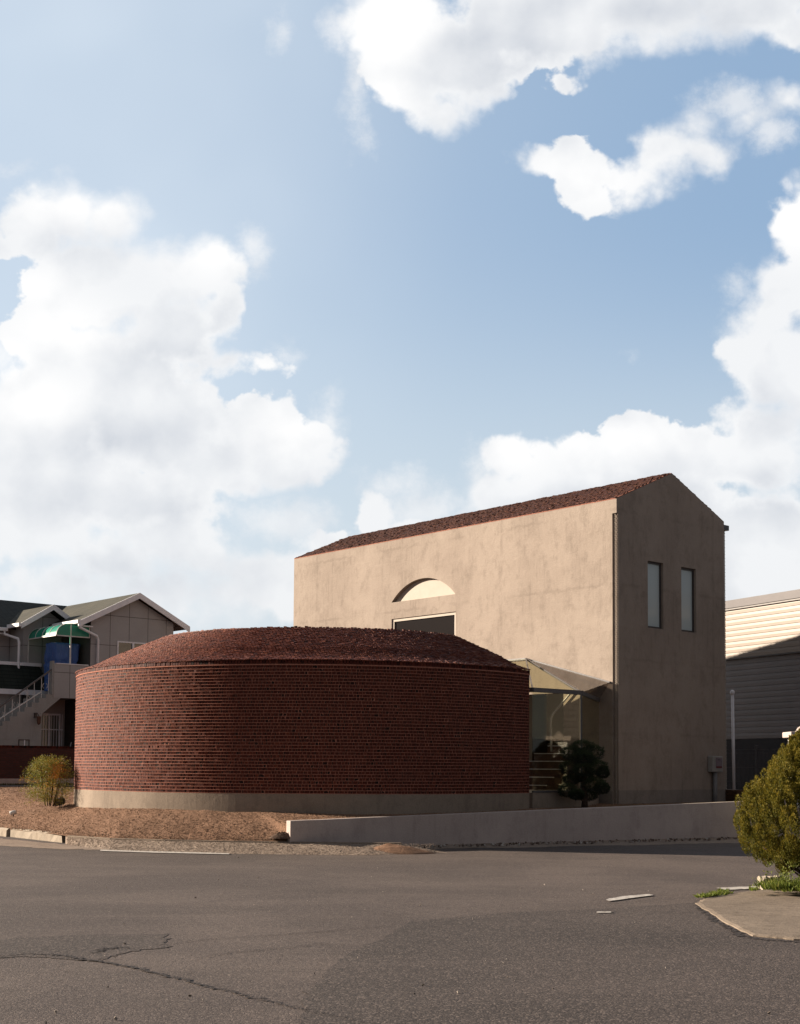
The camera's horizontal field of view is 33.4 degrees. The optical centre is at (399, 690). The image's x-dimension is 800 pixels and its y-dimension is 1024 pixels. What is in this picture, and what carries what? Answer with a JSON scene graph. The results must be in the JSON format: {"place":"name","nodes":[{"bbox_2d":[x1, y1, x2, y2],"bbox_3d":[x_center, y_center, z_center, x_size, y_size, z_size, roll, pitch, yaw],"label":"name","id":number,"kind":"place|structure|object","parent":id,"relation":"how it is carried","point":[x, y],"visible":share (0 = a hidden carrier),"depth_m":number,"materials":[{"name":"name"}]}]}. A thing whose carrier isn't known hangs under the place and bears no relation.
{"place":"outdoors","nodes":[
{"label":"outdoors","id":0,"kind":"place"},
{"bbox_2d":[0,785,73,786],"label":"lane","id":1,"kind":"structure","parent":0,"point":[18,785],"depth_m":38.65,"materials":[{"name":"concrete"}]},
{"bbox_2d":[0,783,707,840],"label":"sandy plot","id":2,"kind":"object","parent":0,"point":[273,822],"visible":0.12,"depth_m":26.73,"materials":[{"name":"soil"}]},
{"bbox_2d":[10,810,16,816],"bbox_3d":[-9.030,2.879,31.081,0.168,0.194,0.108,1,-3,-17],"label":"garden light","id":3,"kind":"object","parent":2,"relation":"on","point":[13,812],"visible":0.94,"depth_m":31.05,"materials":[{"name":"white metal"}]},
{"bbox_2d":[0,745,74,784],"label":"boundary wall","id":4,"kind":"structure","parent":2,"relation":"on","point":[13,758],"depth_m":39.99,"materials":[{"name":"brick"}]},
{"bbox_2d":[18,754,75,805],"bbox_3d":[-8.106,2.064,30.737,1.414,1.271,1.503,0,-3,0],"label":"nandina bush","id":5,"kind":"object","parent":2,"relation":"on","point":[52,777],"visible":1,"depth_m":30.74,"materials":[{"name":"green plant"}]},
{"bbox_2d":[53,797,64,806],"bbox_3d":[-7.905,2.607,30.895,0.281,0.283,0.180,1,-3,-17],"label":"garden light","id":6,"kind":"object","parent":2,"relation":"on","point":[59,804],"visible":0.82,"depth_m":30.84,"materials":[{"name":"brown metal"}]},
{"bbox_2d":[0,593,189,745],"label":"neighbour house","id":7,"kind":"structure","parent":2,"relation":"on","point":[33,712],"depth_m":44.48,"materials":[{"name":"grey paint"}]},
{"bbox_2d":[41,713,62,745],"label":"window","id":8,"kind":"structure","parent":7,"relation":"in","point":[51,729],"depth_m":44.27,"materials":[{"name":"grey"}]},
{"bbox_2d":[43,642,79,690],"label":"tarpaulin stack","id":9,"kind":"object","parent":7,"relation":"on","point":[56,652],"visible":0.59,"depth_m":43.94,"materials":[{"name":"blue"}]},
{"bbox_2d":[117,641,145,654],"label":"window","id":10,"kind":"structure","parent":7,"relation":"in","point":[122,646],"depth_m":44.94,"materials":[{"name":"white glass"}]},
{"bbox_2d":[269,832,289,838],"bbox_3d":[-2.235,2.727,25.235,0.520,0.130,0.238,0,-3,0],"label":"rubble pile","id":11,"kind":"object","parent":2,"relation":"on","point":[281,835],"visible":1,"depth_m":25.16,"materials":[{"name":"brown stone"}]},
{"bbox_2d":[74,626,529,814],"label":"brick building","id":12,"kind":"structure","parent":2,"relation":"on","point":[338,720],"depth_m":27.49,"materials":[{"name":"brick"}]},
{"bbox_2d":[293,473,728,804],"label":"stucco house","id":13,"kind":"structure","parent":2,"relation":"on","point":[620,586],"depth_m":35.63,"materials":[{"name":"beige paint"}]},
{"bbox_2d":[392,612,455,635],"bbox_3d":[0.724,-1.247,39.172,0.090,1.946,2.796,3,-4,-41],"label":"window","id":14,"kind":"structure","parent":13,"relation":"in","point":[445,623],"depth_m":39.01,"materials":[{"name":"black glass"}]},
{"bbox_2d":[648,561,660,628],"bbox_3d":[6.605,-2.499,34.822,0.647,1.742,0.060,3,-4,-41],"label":"window","id":15,"kind":"structure","parent":13,"relation":"in","point":[654,569],"depth_m":34.86,"materials":[{"name":"grey glass"}]},
{"bbox_2d":[681,567,693,632],"bbox_3d":[7.672,-2.435,35.762,0.644,1.724,0.060,3,-4,-41],"label":"window","id":16,"kind":"structure","parent":13,"relation":"in","point":[687,575],"depth_m":35.80,"materials":[{"name":"grey glass"}]},
{"bbox_2d":[708,756,722,801],"bbox_3d":[8.533,2.534,35.987,0.458,1.552,0.181,3,-4,-41],"label":"meter box","id":17,"kind":"object","parent":13,"relation":"attached to","point":[715,764],"visible":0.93,"depth_m":35.92,"materials":[{"name":"metal"}]},
{"bbox_2d":[716,758,721,765],"bbox_3d":[8.618,1.944,35.980,0.275,0.285,0.006,3,-4,-41],"label":"viewing window","id":18,"kind":"structure","parent":17,"relation":"in","point":[718,762],"depth_m":35.98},
{"bbox_2d":[507,658,609,807],"bbox_3d":[3.232,1.159,33.642,4.178,4.362,8.232,0,-3,0],"label":"glass porch","id":19,"kind":"object","parent":2,"relation":"on","point":[545,798],"visible":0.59,"depth_m":30.46,"materials":[{"name":"grey paint"}]},
{"bbox_2d":[556,739,610,807],"bbox_3d":[4.136,1.833,29.848,1.283,1.573,0.994,0,-3,0],"label":"pruned pine","id":20,"kind":"object","parent":2,"relation":"on","point":[585,774],"visible":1,"depth_m":29.76,"materials":[{"name":"green plant"}]},
{"bbox_2d":[730,690,735,788],"bbox_3d":[9.444,1.591,37.774,0.136,3.252,0.140,0,-3,0],"label":"vent pipe","id":21,"kind":"object","parent":2,"relation":"on","point":[732,692],"visible":0.89,"depth_m":37.76,"materials":[{"name":"grey metal"}]},
{"bbox_2d":[725,789,743,801],"bbox_3d":[9.109,2.865,36.456,0.400,0.333,0.740,2,-4,-29],"label":"planter box","id":22,"kind":"object","parent":2,"relation":"on","point":[730,794],"visible":0.41,"depth_m":36.19,"materials":[{"name":"brown wood"}]},
{"bbox_2d":[726,745,774,789],"bbox_3d":[10.500,2.272,36.145,0.070,1.620,7.135,2,-4,-29],"label":"fence","id":23,"kind":"object","parent":2,"relation":"on","point":[756,749],"visible":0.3,"depth_m":37.34,"materials":[{"name":"black metal"}]},
{"bbox_2d":[725,589,799,789],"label":"warehouse","id":24,"kind":"structure","parent":2,"relation":"on","point":[762,634],"depth_m":41.95,"materials":[{"name":"white metal"}]},
{"bbox_2d":[782,727,799,806],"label":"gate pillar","id":25,"kind":"structure","parent":2,"relation":"on","point":[785,734],"depth_m":29.99,"materials":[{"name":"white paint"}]},
{"bbox_2d":[0,836,799,1023],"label":"road","id":26,"kind":"structure","parent":0,"point":[162,890],"depth_m":15.56,"materials":[{"name":"grey asphalt"}]},
{"bbox_2d":[0,827,10,836],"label":"kerb stone","id":27,"kind":"object","parent":26,"relation":"on","point":[4,832],"visible":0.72,"depth_m":29.58,"materials":[{"name":"concrete"}]},
{"bbox_2d":[10,828,65,842],"bbox_3d":[-7.673,3.078,28.487,0.284,0.200,2.705,3,-4,-38],"label":"kerb stone","id":28,"kind":"object","parent":26,"relation":"on","point":[35,835],"visible":0.77,"depth_m":28.32,"materials":[{"name":"concrete"}]},
{"bbox_2d":[0,838,99,849],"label":"roadside sand","id":29,"kind":"structure","parent":26,"relation":"on","point":[12,843],"depth_m":26.36,"materials":[{"name":"beige sand"}]},
{"bbox_2d":[0,934,170,960],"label":"old road patch","id":30,"kind":"object","parent":26,"relation":"on","point":[81,946],"visible":1,"depth_m":11.80,"materials":[{"name":"grey asphalt"}]},
{"bbox_2d":[91,946,127,952],"bbox_3d":[-2.555,2.235,11.524,0.236,0.001,0.491,-2,-4,39],"label":"road crack","id":31,"kind":"object","parent":30,"relation":"on","point":[100,950],"visible":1,"depth_m":11.54,"materials":[{"name":"grey asphalt"}]},
{"bbox_2d":[100,850,228,853],"bbox_3d":[-4.375,2.957,24.451,2.772,0.001,0.406,-1,-3,17],"label":"road marking","id":32,"kind":"object","parent":26,"relation":"on","point":[162,852],"visible":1,"depth_m":24.39,"materials":[{"name":"paint"}]},
{"bbox_2d":[14,953,364,1023],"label":"road crack","id":33,"kind":"object","parent":26,"relation":"on","point":[164,975],"visible":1,"depth_m":10.06,"materials":[{"name":"black asphalt"}]},
{"bbox_2d":[67,835,401,843],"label":"kerb","id":34,"kind":"structure","parent":26,"relation":"on","point":[68,836],"depth_m":25.28,"materials":[{"name":"concrete"}]},
{"bbox_2d":[65,836,446,854],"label":"verge","id":35,"kind":"structure","parent":26,"relation":"on","point":[364,849],"depth_m":24.94,"materials":[{"name":"grey gravel"}]},
{"bbox_2d":[373,843,434,853],"bbox_3d":[-0.027,2.928,24.770,1.426,0.196,0.688,0,-3,0],"label":"sand heap","id":36,"kind":"object","parent":35,"relation":"on","point":[394,848],"visible":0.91,"depth_m":24.59,"materials":[{"name":"sand"}]},
{"bbox_2d":[286,800,799,844],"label":"retaining wall","id":37,"kind":"structure","parent":35,"relation":"on","point":[691,820],"depth_m":27.75,"materials":[{"name":"grey concrete"}]},
{"bbox_2d":[41,856,784,1023],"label":"road grit","id":38,"kind":"object","parent":26,"relation":"on","point":[190,995],"visible":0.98,"depth_m":9.96,"materials":[{"name":"grey gravel"}]},
{"bbox_2d":[300,902,799,1023],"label":"newer asphalt","id":39,"kind":"structure","parent":26,"relation":"on","point":[585,966],"depth_m":10.35,"materials":[{"name":"grey asphalt"}]},
{"bbox_2d":[695,905,799,941],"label":"curb","id":40,"kind":"structure","parent":39,"relation":"on","point":[721,923],"depth_m":13.41,"materials":[{"name":"beige concrete"}]},
{"bbox_2d":[410,836,778,848],"bbox_3d":[7.491,3.307,29.557,18.063,0.057,1.297,2,-4,-28],"label":"dirt strip","id":41,"kind":"object","parent":26,"relation":"on","point":[654,842],"visible":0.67,"depth_m":27.89,"materials":[{"name":"brown soil"}]},
{"bbox_2d":[409,835,798,847],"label":"wall litter","id":42,"kind":"object","parent":41,"relation":"on","point":[560,841],"depth_m":27.75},
{"bbox_2d":[606,894,651,900],"bbox_3d":[2.807,2.548,16.468,0.226,0.001,1.153,-2,-4,41],"label":"road marking","id":43,"kind":"object","parent":26,"relation":"on","point":[623,897],"visible":1,"depth_m":16.42,"materials":[{"name":"paint"}]},
{"bbox_2d":[694,887,733,897],"bbox_3d":[3.969,2.528,16.712,0.307,0.070,1.086,-2,-4,33],"label":"weed clump","id":44,"kind":"object","parent":26,"relation":"on","point":[718,892],"visible":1,"depth_m":16.59,"materials":[{"name":"green plant"}]},
{"bbox_2d":[721,886,751,889],"bbox_3d":[4.611,2.640,17.864,0.831,0.001,0.323,2,-4,-24],"label":"road marking","id":45,"kind":"object","parent":26,"relation":"on","point":[732,888],"visible":0.6,"depth_m":17.76,"materials":[{"name":"paint"}]},
{"bbox_2d":[757,875,783,889],"bbox_3d":[4.969,2.561,17.810,0.339,0.181,0.203,1,-3,-7],"label":"kerb stone","id":46,"kind":"object","parent":26,"relation":"on","point":[763,879],"visible":0.36,"depth_m":17.75,"materials":[{"name":"concrete"}]},
{"bbox_2d":[0,0,799,633],"label":"sky","id":47,"kind":"structure","parent":0,"point":[281,281],"materials":[{"name":"blue"}]},
{"bbox_2d":[695,889,799,939],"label":"pavement","id":48,"kind":"structure","parent":0,"point":[771,913],"depth_m":14.77,"materials":[{"name":"concrete"}]},
{"bbox_2d":[733,728,799,875],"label":"golden conifer","id":49,"kind":"object","parent":48,"relation":"on","point":[765,807],"visible":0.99,"depth_m":16.96,"materials":[{"name":"green plant"}]},
{"bbox_2d":[749,854,799,893],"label":"weed clump","id":50,"kind":"object","parent":48,"relation":"on","point":[788,884],"visible":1,"depth_m":16.70,"materials":[{"name":"green plant"}]}
]}

